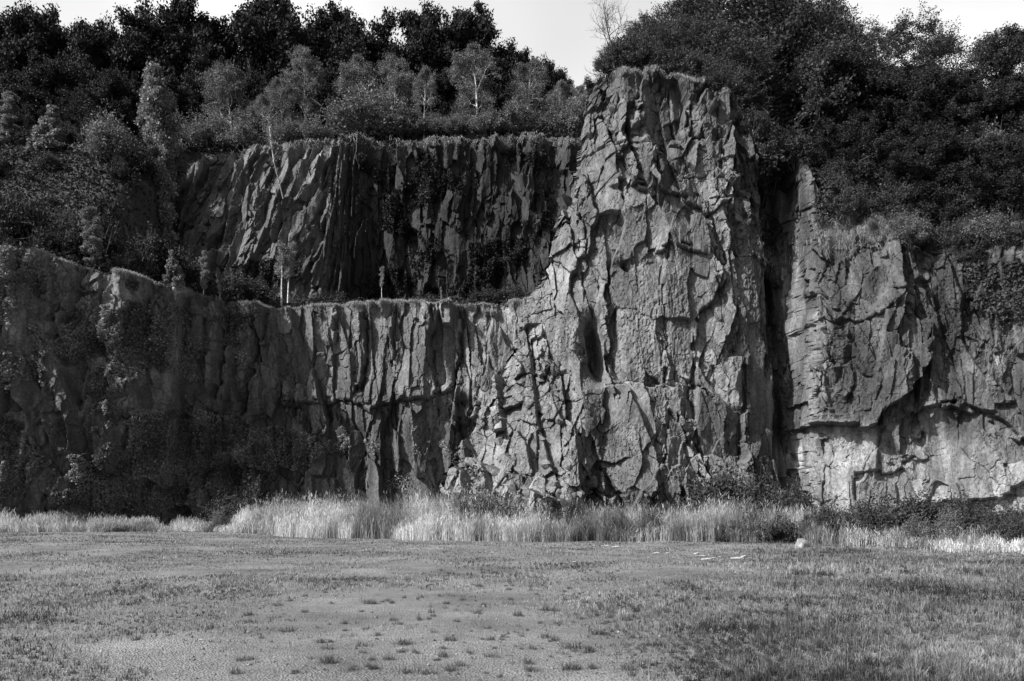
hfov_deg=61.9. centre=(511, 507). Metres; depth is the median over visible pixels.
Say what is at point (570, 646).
grass tuft
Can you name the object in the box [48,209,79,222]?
bush
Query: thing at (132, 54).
broadleaf tree
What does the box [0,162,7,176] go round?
bush
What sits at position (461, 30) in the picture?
broadleaf tree
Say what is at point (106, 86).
leafy tree
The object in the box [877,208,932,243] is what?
pale bush
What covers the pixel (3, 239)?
bush
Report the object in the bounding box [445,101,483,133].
pale bush
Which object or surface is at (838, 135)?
leafy tree
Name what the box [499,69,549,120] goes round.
broadleaf tree
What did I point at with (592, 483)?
boulder
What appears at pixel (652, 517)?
bush
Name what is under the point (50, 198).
bush
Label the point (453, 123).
pale bush
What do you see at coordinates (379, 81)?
broadleaf tree
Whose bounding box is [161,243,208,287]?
bush
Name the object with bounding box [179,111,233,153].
pale bush
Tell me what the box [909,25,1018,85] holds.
lacy tree
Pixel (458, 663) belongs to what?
grass tuft
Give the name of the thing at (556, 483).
boulder
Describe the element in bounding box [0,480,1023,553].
reeds
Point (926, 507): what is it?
bush
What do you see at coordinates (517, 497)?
boulder
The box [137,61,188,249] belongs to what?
columnar tree
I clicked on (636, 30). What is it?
lacy tree
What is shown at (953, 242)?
bush
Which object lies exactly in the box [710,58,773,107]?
bush
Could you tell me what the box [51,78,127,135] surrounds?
leafy tree
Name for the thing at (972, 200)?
bush
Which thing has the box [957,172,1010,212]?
bush
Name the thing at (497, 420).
boulder
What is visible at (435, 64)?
broadleaf tree
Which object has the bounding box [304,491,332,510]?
bush
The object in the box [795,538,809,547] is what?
boulder
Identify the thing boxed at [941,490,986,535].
bush
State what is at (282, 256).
birch sapling
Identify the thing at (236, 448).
ivy
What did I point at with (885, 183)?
pale bush
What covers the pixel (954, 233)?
pale bush
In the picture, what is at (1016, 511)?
bush
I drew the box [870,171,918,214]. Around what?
bush
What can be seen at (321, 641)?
grass tuft
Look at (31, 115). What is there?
leafy tree
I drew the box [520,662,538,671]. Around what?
grass tuft
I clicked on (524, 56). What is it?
broadleaf tree
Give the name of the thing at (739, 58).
bush
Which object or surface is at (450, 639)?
grass tuft
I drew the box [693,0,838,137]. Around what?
lacy tree
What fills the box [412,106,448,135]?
pale bush
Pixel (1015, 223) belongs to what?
pale bush
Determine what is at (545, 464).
boulder
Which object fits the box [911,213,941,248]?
pale bush
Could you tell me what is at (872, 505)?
bush
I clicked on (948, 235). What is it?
bush
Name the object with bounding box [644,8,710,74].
bush
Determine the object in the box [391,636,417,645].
grass tuft
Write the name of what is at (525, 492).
boulder
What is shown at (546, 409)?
boulder
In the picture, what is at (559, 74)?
broadleaf tree
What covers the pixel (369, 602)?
grass tuft
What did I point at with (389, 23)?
broadleaf tree
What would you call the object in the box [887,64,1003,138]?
leafy tree
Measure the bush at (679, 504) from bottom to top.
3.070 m
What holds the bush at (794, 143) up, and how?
on the rock buttress
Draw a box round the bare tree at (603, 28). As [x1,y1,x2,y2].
[587,0,633,70]
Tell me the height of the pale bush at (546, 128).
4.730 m
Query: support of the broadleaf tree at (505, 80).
on the hillside
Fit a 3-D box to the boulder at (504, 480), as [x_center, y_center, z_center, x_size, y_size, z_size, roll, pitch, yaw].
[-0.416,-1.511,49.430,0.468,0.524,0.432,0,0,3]
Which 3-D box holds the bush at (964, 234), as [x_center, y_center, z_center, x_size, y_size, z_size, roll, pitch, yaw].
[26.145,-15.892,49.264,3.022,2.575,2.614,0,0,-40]
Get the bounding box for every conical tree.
[22,104,66,155]
[161,250,185,288]
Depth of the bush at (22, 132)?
84.43 m
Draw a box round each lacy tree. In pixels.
[621,0,700,35]
[621,9,672,37]
[635,19,691,56]
[664,0,767,42]
[664,12,723,60]
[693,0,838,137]
[694,13,790,134]
[696,24,870,190]
[711,0,857,122]
[744,0,865,120]
[759,0,890,104]
[769,0,851,40]
[803,0,869,60]
[828,14,882,47]
[850,25,927,77]
[858,0,975,81]
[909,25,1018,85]
[958,29,1023,81]
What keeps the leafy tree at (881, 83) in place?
on the rock buttress
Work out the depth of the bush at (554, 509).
46.02 m
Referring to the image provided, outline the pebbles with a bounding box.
[0,554,1023,680]
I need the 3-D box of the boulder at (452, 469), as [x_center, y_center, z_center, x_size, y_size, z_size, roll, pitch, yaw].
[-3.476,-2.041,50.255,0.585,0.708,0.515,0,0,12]
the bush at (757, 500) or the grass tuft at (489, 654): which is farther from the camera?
the bush at (757, 500)
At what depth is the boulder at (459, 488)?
49.37 m
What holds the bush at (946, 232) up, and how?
on the rock buttress
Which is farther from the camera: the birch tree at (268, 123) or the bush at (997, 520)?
the birch tree at (268, 123)
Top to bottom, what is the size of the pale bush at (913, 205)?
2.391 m
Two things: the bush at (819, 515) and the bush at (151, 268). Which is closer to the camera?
the bush at (819, 515)
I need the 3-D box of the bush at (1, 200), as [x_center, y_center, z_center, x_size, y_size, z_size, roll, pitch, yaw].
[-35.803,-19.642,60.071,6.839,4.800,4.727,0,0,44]
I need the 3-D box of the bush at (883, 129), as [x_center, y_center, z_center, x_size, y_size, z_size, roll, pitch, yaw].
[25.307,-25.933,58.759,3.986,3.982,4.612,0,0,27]
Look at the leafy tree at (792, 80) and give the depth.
57.04 m
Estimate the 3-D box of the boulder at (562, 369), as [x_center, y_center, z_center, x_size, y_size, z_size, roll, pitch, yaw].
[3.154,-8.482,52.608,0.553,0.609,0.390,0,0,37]
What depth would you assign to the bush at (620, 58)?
53.92 m
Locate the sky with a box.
[0,0,1023,94]
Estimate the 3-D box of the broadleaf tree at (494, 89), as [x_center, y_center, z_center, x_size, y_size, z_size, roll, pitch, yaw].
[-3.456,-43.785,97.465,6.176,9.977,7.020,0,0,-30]
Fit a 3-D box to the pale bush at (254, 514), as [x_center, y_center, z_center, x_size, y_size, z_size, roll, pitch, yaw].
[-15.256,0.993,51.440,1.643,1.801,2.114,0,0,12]
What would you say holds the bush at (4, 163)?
on the hillside
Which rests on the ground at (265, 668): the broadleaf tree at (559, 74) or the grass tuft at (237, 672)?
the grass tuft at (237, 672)
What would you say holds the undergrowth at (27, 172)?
on the hillside
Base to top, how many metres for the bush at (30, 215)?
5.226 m
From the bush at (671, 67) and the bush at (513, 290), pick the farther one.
the bush at (513, 290)
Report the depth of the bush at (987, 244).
48.13 m
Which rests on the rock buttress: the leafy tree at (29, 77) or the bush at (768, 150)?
the bush at (768, 150)
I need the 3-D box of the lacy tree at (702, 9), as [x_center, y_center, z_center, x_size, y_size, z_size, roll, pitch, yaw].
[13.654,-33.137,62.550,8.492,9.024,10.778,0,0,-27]
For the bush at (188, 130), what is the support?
on the hillside
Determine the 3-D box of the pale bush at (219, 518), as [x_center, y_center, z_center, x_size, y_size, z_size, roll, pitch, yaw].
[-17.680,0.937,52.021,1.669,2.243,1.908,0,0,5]
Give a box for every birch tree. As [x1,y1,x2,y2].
[195,59,254,135]
[245,92,274,146]
[252,100,285,197]
[263,74,302,125]
[278,44,328,121]
[332,53,383,120]
[377,52,418,114]
[411,65,439,137]
[444,41,504,126]
[505,59,548,132]
[544,79,572,127]
[564,83,589,108]
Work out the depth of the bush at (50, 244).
57.65 m
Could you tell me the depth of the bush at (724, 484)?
45.27 m
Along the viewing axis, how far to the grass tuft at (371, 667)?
8.99 m
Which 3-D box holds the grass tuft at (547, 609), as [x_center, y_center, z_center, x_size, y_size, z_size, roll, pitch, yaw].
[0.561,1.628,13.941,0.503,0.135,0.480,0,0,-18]
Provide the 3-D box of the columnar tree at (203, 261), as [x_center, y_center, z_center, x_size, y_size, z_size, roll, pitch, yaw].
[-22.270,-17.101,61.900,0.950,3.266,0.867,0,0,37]
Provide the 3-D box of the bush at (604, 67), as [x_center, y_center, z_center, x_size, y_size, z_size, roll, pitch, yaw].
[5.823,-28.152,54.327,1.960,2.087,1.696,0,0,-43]
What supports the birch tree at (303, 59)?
on the hillside
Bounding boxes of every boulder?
[447,467,456,475]
[450,471,457,477]
[456,486,464,494]
[465,457,477,466]
[487,466,499,476]
[493,437,503,445]
[494,416,499,423]
[501,477,508,483]
[506,480,515,491]
[513,495,520,501]
[520,485,530,490]
[522,489,529,497]
[523,388,532,397]
[529,476,545,496]
[536,377,545,381]
[540,459,552,468]
[542,405,551,414]
[549,480,560,487]
[554,488,561,498]
[555,416,562,424]
[559,365,565,374]
[565,464,571,470]
[582,458,589,466]
[586,475,597,488]
[662,502,670,511]
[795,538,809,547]
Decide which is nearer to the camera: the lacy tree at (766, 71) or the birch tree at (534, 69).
the lacy tree at (766, 71)
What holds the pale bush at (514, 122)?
on the hillside
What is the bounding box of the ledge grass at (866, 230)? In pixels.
[58,64,919,309]
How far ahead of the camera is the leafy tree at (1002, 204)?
48.98 m
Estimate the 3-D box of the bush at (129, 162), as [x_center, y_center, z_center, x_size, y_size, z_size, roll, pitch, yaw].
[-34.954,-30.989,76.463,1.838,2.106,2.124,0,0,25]
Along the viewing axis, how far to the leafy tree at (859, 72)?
56.26 m
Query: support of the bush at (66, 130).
on the hillside
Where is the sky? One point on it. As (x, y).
(557, 28)
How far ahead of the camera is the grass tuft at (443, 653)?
9.61 m
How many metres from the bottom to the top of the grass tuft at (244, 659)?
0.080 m
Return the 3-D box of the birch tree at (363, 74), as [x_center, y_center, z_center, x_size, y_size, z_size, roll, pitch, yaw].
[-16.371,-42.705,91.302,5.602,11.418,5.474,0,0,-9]
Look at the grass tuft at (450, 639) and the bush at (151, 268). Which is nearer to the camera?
the grass tuft at (450, 639)
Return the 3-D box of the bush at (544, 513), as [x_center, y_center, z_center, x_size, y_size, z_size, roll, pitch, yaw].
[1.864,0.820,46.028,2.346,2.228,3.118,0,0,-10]
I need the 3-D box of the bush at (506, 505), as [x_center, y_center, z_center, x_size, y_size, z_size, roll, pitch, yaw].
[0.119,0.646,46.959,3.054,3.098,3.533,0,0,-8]
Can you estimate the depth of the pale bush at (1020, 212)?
47.95 m
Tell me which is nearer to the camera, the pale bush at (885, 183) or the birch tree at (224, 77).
the pale bush at (885, 183)
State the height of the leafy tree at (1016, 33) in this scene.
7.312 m
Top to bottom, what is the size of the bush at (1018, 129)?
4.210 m
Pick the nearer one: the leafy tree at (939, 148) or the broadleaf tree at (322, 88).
the leafy tree at (939, 148)
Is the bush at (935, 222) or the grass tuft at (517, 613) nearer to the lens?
the grass tuft at (517, 613)
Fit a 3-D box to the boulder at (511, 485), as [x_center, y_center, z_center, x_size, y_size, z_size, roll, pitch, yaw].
[0.021,-1.138,48.156,0.760,0.814,0.932,-33,-48,30]
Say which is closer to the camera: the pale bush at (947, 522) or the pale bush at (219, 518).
the pale bush at (947, 522)
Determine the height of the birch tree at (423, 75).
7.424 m
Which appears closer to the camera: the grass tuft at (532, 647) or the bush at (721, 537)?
the grass tuft at (532, 647)
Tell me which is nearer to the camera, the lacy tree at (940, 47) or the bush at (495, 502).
the bush at (495, 502)
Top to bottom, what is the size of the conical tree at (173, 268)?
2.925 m
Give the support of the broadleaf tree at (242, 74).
on the hillside
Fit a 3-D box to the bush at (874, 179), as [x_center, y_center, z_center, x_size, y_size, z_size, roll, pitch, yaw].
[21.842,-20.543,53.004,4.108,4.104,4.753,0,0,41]
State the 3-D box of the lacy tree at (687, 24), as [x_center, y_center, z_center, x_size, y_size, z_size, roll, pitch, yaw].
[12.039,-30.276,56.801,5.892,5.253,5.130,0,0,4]
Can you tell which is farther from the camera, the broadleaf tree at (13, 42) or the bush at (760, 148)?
the broadleaf tree at (13, 42)
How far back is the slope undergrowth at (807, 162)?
52.73 m
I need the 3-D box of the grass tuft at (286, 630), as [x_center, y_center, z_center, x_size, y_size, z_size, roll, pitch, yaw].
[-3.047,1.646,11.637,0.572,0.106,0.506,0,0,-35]
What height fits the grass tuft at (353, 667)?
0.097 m
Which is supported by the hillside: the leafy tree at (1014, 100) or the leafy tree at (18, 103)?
the leafy tree at (18, 103)
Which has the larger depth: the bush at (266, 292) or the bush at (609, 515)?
the bush at (266, 292)
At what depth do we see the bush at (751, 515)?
40.86 m
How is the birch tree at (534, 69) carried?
on the hillside
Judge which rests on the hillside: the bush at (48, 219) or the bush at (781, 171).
the bush at (48, 219)
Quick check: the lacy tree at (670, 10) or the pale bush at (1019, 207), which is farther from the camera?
the lacy tree at (670, 10)
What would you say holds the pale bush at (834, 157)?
on the rock buttress
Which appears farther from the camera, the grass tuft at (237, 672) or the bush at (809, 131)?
the bush at (809, 131)
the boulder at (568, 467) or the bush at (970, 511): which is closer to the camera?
the bush at (970, 511)
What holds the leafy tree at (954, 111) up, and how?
on the rock buttress
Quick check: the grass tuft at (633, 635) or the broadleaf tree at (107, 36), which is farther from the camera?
the broadleaf tree at (107, 36)
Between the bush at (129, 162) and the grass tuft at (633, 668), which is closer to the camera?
the grass tuft at (633, 668)
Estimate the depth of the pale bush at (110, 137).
76.05 m
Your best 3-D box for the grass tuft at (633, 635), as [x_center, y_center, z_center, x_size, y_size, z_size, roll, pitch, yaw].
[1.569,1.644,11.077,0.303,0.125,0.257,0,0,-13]
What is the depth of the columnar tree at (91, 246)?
58.08 m
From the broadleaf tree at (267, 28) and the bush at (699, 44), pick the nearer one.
the bush at (699, 44)
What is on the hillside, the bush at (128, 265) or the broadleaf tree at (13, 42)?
the broadleaf tree at (13, 42)
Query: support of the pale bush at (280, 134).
on the hillside
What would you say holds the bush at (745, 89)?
on the rock buttress
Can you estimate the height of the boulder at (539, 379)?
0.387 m
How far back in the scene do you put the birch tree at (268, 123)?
77.38 m
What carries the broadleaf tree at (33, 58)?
on the hillside
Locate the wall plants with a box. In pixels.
[467,189,1023,483]
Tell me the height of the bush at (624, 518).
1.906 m
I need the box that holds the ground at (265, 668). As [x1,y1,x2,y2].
[0,528,1023,680]
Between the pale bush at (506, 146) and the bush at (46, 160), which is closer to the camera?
the bush at (46, 160)
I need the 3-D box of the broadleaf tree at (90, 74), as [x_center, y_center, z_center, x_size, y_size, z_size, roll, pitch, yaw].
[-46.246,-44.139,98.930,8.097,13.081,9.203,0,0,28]
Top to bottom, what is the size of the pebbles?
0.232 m
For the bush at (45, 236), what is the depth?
58.27 m
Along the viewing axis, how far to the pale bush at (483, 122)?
85.39 m
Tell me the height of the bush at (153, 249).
5.017 m
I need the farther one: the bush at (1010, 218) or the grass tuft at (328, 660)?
the bush at (1010, 218)
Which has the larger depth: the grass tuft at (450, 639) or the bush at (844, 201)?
the bush at (844, 201)
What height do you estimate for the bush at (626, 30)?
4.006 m
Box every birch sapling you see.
[274,240,288,305]
[282,241,297,302]
[379,266,384,296]
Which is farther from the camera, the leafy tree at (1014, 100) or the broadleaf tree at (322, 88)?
the broadleaf tree at (322, 88)
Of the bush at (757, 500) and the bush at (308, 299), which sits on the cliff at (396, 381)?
the bush at (308, 299)
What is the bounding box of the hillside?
[0,134,580,305]
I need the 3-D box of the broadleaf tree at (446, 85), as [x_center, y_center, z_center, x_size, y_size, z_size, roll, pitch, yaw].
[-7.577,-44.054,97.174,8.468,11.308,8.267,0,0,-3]
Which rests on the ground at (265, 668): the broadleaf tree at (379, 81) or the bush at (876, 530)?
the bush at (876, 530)
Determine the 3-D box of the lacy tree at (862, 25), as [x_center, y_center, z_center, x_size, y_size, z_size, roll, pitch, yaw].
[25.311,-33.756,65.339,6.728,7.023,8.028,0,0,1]
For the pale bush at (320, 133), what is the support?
on the hillside
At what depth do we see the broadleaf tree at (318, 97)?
95.11 m
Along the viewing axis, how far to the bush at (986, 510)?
36.64 m
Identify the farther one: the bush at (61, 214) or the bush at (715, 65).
the bush at (61, 214)
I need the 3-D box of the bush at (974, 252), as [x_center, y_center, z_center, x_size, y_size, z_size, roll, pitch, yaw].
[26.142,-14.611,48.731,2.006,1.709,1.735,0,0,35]
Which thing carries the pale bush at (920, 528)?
on the ground at (265, 668)
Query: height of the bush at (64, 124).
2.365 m
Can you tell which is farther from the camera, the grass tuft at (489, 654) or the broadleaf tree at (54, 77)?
the broadleaf tree at (54, 77)
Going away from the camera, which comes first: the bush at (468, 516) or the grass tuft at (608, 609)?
the grass tuft at (608, 609)
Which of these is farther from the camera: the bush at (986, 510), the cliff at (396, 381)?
the cliff at (396, 381)
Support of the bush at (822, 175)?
on the rock buttress
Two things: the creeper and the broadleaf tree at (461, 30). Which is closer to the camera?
the creeper
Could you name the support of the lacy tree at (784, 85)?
on the rock buttress
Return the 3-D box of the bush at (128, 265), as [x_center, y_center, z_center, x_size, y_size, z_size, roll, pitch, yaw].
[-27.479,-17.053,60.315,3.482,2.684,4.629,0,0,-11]
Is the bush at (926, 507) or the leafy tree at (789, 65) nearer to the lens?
the bush at (926, 507)
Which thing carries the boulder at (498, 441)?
on the rock buttress
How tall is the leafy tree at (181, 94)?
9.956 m
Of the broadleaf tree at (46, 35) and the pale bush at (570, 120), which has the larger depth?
the broadleaf tree at (46, 35)
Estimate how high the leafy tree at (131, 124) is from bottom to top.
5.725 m
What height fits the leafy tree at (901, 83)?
6.490 m
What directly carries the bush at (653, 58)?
on the rock buttress
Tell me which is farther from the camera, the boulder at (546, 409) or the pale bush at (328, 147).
the pale bush at (328, 147)
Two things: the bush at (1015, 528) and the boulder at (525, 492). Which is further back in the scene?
the boulder at (525, 492)
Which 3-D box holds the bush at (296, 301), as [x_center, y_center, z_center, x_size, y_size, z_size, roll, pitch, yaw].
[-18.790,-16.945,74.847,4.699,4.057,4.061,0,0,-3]
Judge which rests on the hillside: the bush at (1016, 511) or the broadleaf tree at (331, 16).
the broadleaf tree at (331, 16)
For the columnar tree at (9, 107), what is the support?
on the hillside
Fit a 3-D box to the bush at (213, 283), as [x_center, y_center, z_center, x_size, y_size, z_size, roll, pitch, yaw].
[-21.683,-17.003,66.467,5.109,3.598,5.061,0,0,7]
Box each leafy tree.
[0,67,64,113]
[0,91,28,132]
[7,78,51,112]
[15,101,63,133]
[36,86,88,132]
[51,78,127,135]
[78,66,141,137]
[120,110,164,138]
[126,72,211,126]
[753,37,804,123]
[761,36,869,127]
[783,46,879,146]
[794,80,858,150]
[797,109,900,183]
[835,120,933,197]
[837,59,926,150]
[842,118,966,201]
[851,51,950,141]
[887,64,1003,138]
[903,121,986,218]
[917,141,1023,219]
[930,70,1023,157]
[943,133,1023,217]
[976,71,1023,134]
[982,21,1023,82]
[990,131,1023,217]
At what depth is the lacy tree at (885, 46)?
61.07 m
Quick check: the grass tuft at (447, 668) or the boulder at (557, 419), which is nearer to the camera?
the grass tuft at (447, 668)
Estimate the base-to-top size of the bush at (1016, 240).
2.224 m
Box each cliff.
[0,247,527,528]
[175,132,582,303]
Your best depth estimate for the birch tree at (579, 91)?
89.66 m
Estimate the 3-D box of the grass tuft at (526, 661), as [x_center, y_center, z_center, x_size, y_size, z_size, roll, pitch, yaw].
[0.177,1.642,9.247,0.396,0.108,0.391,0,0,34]
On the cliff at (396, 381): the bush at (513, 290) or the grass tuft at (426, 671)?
the bush at (513, 290)
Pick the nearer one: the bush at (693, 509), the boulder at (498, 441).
the bush at (693, 509)
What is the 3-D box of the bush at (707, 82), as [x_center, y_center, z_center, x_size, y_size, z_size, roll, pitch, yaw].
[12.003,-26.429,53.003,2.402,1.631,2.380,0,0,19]
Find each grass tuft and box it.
[130,635,146,640]
[220,666,245,674]
[234,653,261,661]
[236,609,257,615]
[275,625,298,631]
[304,653,338,664]
[314,637,330,643]
[320,641,335,648]
[339,664,362,671]
[353,641,372,647]
[360,598,379,603]
[364,663,385,669]
[383,654,396,659]
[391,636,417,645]
[393,667,417,674]
[411,665,444,674]
[437,649,449,657]
[441,635,457,641]
[441,665,457,671]
[451,658,474,666]
[482,652,492,656]
[485,635,497,639]
[512,610,523,615]
[515,656,541,664]
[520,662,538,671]
[523,642,537,649]
[540,605,558,610]
[552,640,589,649]
[558,659,585,670]
[584,643,606,652]
[584,660,597,669]
[589,626,614,634]
[599,607,615,613]
[616,614,632,621]
[621,662,642,670]
[626,632,646,638]
[647,636,664,645]
[670,644,681,653]
[694,651,704,657]
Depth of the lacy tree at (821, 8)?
63.73 m
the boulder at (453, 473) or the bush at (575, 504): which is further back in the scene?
the boulder at (453, 473)
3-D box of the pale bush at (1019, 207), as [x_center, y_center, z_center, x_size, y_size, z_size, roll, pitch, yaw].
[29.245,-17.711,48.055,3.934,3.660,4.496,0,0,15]
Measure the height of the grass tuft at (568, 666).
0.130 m
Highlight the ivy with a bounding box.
[0,245,451,520]
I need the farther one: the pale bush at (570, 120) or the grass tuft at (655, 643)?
the pale bush at (570, 120)
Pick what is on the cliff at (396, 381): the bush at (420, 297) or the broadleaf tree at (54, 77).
the bush at (420, 297)
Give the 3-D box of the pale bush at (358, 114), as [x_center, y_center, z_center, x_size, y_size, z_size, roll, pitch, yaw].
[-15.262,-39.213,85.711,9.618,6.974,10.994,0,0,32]
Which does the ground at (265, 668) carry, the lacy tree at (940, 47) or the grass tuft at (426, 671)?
the grass tuft at (426, 671)
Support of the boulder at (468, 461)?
on the rock buttress
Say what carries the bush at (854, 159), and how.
on the rock buttress
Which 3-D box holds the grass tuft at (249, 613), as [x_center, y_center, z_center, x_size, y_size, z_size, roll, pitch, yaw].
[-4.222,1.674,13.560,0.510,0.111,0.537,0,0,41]
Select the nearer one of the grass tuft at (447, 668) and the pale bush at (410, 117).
the grass tuft at (447, 668)
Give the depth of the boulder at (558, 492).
47.32 m
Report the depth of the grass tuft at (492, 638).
10.80 m
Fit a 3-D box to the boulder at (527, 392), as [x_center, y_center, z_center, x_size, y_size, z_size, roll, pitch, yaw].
[1.006,-7.043,52.388,0.659,1.158,0.546,-30,-39,-1]
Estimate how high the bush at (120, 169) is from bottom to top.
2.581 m
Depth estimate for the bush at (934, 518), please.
37.56 m
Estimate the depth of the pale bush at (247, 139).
85.29 m
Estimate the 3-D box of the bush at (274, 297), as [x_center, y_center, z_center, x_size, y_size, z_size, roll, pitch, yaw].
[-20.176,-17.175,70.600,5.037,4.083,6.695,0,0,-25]
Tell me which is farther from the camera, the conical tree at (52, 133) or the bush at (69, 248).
the conical tree at (52, 133)
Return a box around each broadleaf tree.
[0,0,74,75]
[0,5,28,78]
[0,48,68,124]
[8,58,82,123]
[42,17,135,88]
[63,58,93,101]
[82,11,143,88]
[84,65,140,124]
[105,0,238,112]
[105,20,174,80]
[159,21,220,109]
[179,49,243,131]
[219,64,274,141]
[219,70,281,148]
[220,0,338,144]
[220,39,280,81]
[272,0,369,119]
[276,76,325,143]
[304,81,337,140]
[305,10,355,99]
[322,62,377,138]
[339,25,396,69]
[349,0,465,97]
[360,57,423,138]
[397,18,455,128]
[405,72,452,133]
[412,66,470,134]
[428,0,520,108]
[466,77,503,133]
[472,42,538,112]
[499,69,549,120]
[508,45,564,121]
[531,93,564,129]
[550,65,575,100]
[582,74,602,106]
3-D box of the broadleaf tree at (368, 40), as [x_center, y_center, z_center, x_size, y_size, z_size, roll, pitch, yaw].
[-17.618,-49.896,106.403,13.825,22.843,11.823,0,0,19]
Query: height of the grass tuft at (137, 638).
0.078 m
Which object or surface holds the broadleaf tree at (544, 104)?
on the hillside
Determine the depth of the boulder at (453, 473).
49.96 m
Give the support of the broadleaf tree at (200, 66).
on the hillside
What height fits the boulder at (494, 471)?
0.676 m
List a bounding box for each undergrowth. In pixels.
[0,126,581,308]
[759,97,1022,247]
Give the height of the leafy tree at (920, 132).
6.487 m
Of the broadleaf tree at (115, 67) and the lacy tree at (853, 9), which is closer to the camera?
the lacy tree at (853, 9)
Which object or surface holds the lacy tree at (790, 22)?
on the rock buttress
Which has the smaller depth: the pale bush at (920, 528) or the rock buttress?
the pale bush at (920, 528)
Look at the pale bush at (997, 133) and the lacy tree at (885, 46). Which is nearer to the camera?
the pale bush at (997, 133)
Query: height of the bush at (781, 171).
6.552 m
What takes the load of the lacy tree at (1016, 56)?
on the rock buttress
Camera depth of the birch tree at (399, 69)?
89.15 m
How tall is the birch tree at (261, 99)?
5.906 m
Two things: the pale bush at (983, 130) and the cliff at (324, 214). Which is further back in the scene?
the cliff at (324, 214)
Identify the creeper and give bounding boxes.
[229,140,554,300]
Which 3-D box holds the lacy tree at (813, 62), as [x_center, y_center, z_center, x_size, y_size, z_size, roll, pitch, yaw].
[17.041,-25.922,57.134,13.193,12.546,11.058,0,0,-5]
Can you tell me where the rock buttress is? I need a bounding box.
[438,63,1023,530]
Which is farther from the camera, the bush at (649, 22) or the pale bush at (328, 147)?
the pale bush at (328, 147)
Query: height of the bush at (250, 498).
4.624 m
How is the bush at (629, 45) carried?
on the rock buttress
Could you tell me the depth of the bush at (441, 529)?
45.63 m
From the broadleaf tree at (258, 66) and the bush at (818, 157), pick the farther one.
the broadleaf tree at (258, 66)
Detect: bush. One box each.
[0,150,12,168]
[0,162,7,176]
[0,193,64,244]
[0,194,39,244]
[0,206,65,245]
[0,227,21,244]
[1,188,26,208]
[12,126,32,137]
[19,226,83,252]
[23,222,81,259]
[35,147,66,170]
[44,196,59,205]
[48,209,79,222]
[49,207,79,234]
[52,233,87,259]
[53,206,128,263]
[60,121,77,131]
[60,122,78,142]
[67,98,145,162]
[71,129,90,140]
[100,248,144,272]
[103,154,130,182]
[110,151,132,168]
[120,221,189,280]
[126,253,163,277]
[132,151,162,178]
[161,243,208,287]
[168,130,194,149]
[177,117,210,151]
[179,109,218,151]
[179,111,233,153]
[197,489,257,522]
[202,267,265,300]
[207,506,234,531]
[214,108,272,154]
[223,473,287,516]
[225,271,284,303]
[243,510,265,531]
[258,276,293,305]
[261,108,312,145]
[284,111,336,141]
[290,294,309,303]
[293,289,361,303]
[300,292,316,303]
[301,133,337,161]
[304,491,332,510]
[307,80,416,140]
[365,99,427,141]
[408,292,440,301]
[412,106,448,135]
[426,517,452,536]
[435,478,512,524]
[441,113,466,136]
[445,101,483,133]
[461,510,478,524]
[464,103,504,138]
[466,286,518,302]
[488,94,547,135]
[492,492,535,521]
[497,134,516,157]
[502,280,532,299]
[516,489,574,524]
[527,101,566,135]
[532,504,559,522]
[542,95,586,137]
[561,496,598,524]
[586,50,617,81]
[595,508,619,526]
[598,38,630,73]
[608,21,656,49]
[612,508,633,525]
[615,26,660,70]
[628,38,676,70]
[634,7,666,47]
[634,506,676,539]
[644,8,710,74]
[650,47,692,74]
[666,488,701,520]
[675,45,720,77]
[675,458,781,512]
[687,0,732,31]
[687,47,734,89]
[687,502,704,517]
[689,14,727,65]
[694,68,718,96]
[702,31,776,99]
[706,63,742,90]
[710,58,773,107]
[713,518,751,541]
[722,79,766,109]
[728,453,814,517]
[730,507,767,536]
[731,103,774,144]
[733,88,772,128]
[739,511,805,542]
[748,120,789,175]
[751,109,789,185]
[758,102,802,195]
[758,118,790,183]
[760,474,817,518]
[772,125,827,171]
[789,518,805,541]
[794,125,816,143]
[801,492,858,532]
[801,507,856,543]
[812,148,833,165]
[813,147,830,162]
[813,162,841,185]
[813,498,893,537]
[817,153,850,172]
[821,170,862,195]
[823,184,875,223]
[827,147,899,194]
[828,153,889,195]
[844,488,919,532]
[845,183,873,201]
[854,193,876,219]
[861,124,895,135]
[865,519,890,544]
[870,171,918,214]
[871,173,903,192]
[872,486,957,537]
[874,201,924,227]
[875,207,904,220]
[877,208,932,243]
[883,196,921,211]
[887,215,931,249]
[893,513,938,547]
[910,192,942,215]
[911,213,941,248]
[915,228,939,251]
[915,489,1010,530]
[917,213,956,245]
[923,223,965,251]
[924,212,963,250]
[926,504,969,540]
[928,182,993,225]
[931,212,981,249]
[937,231,968,255]
[938,219,971,243]
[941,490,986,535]
[952,239,986,265]
[955,201,1005,239]
[956,496,1023,532]
[957,128,1001,157]
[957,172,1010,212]
[958,110,1005,144]
[969,207,1022,248]
[971,505,1014,536]
[973,230,995,247]
[979,128,1013,140]
[979,207,1023,247]
[989,210,1023,248]
[990,123,1023,142]
[992,505,1023,520]
[994,502,1023,547]
[1005,171,1023,212]
[1016,205,1023,218]
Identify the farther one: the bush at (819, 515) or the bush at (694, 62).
the bush at (694, 62)
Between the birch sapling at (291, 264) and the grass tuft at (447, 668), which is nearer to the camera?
the grass tuft at (447, 668)
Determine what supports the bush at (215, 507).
on the ground at (265, 668)
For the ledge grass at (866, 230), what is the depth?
56.81 m
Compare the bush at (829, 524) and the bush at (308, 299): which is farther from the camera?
the bush at (308, 299)
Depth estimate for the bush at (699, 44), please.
55.58 m
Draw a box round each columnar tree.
[0,90,23,144]
[79,206,103,268]
[133,75,162,159]
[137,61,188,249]
[199,250,210,294]
[215,267,222,294]
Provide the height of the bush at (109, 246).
5.368 m
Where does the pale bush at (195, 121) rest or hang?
on the hillside

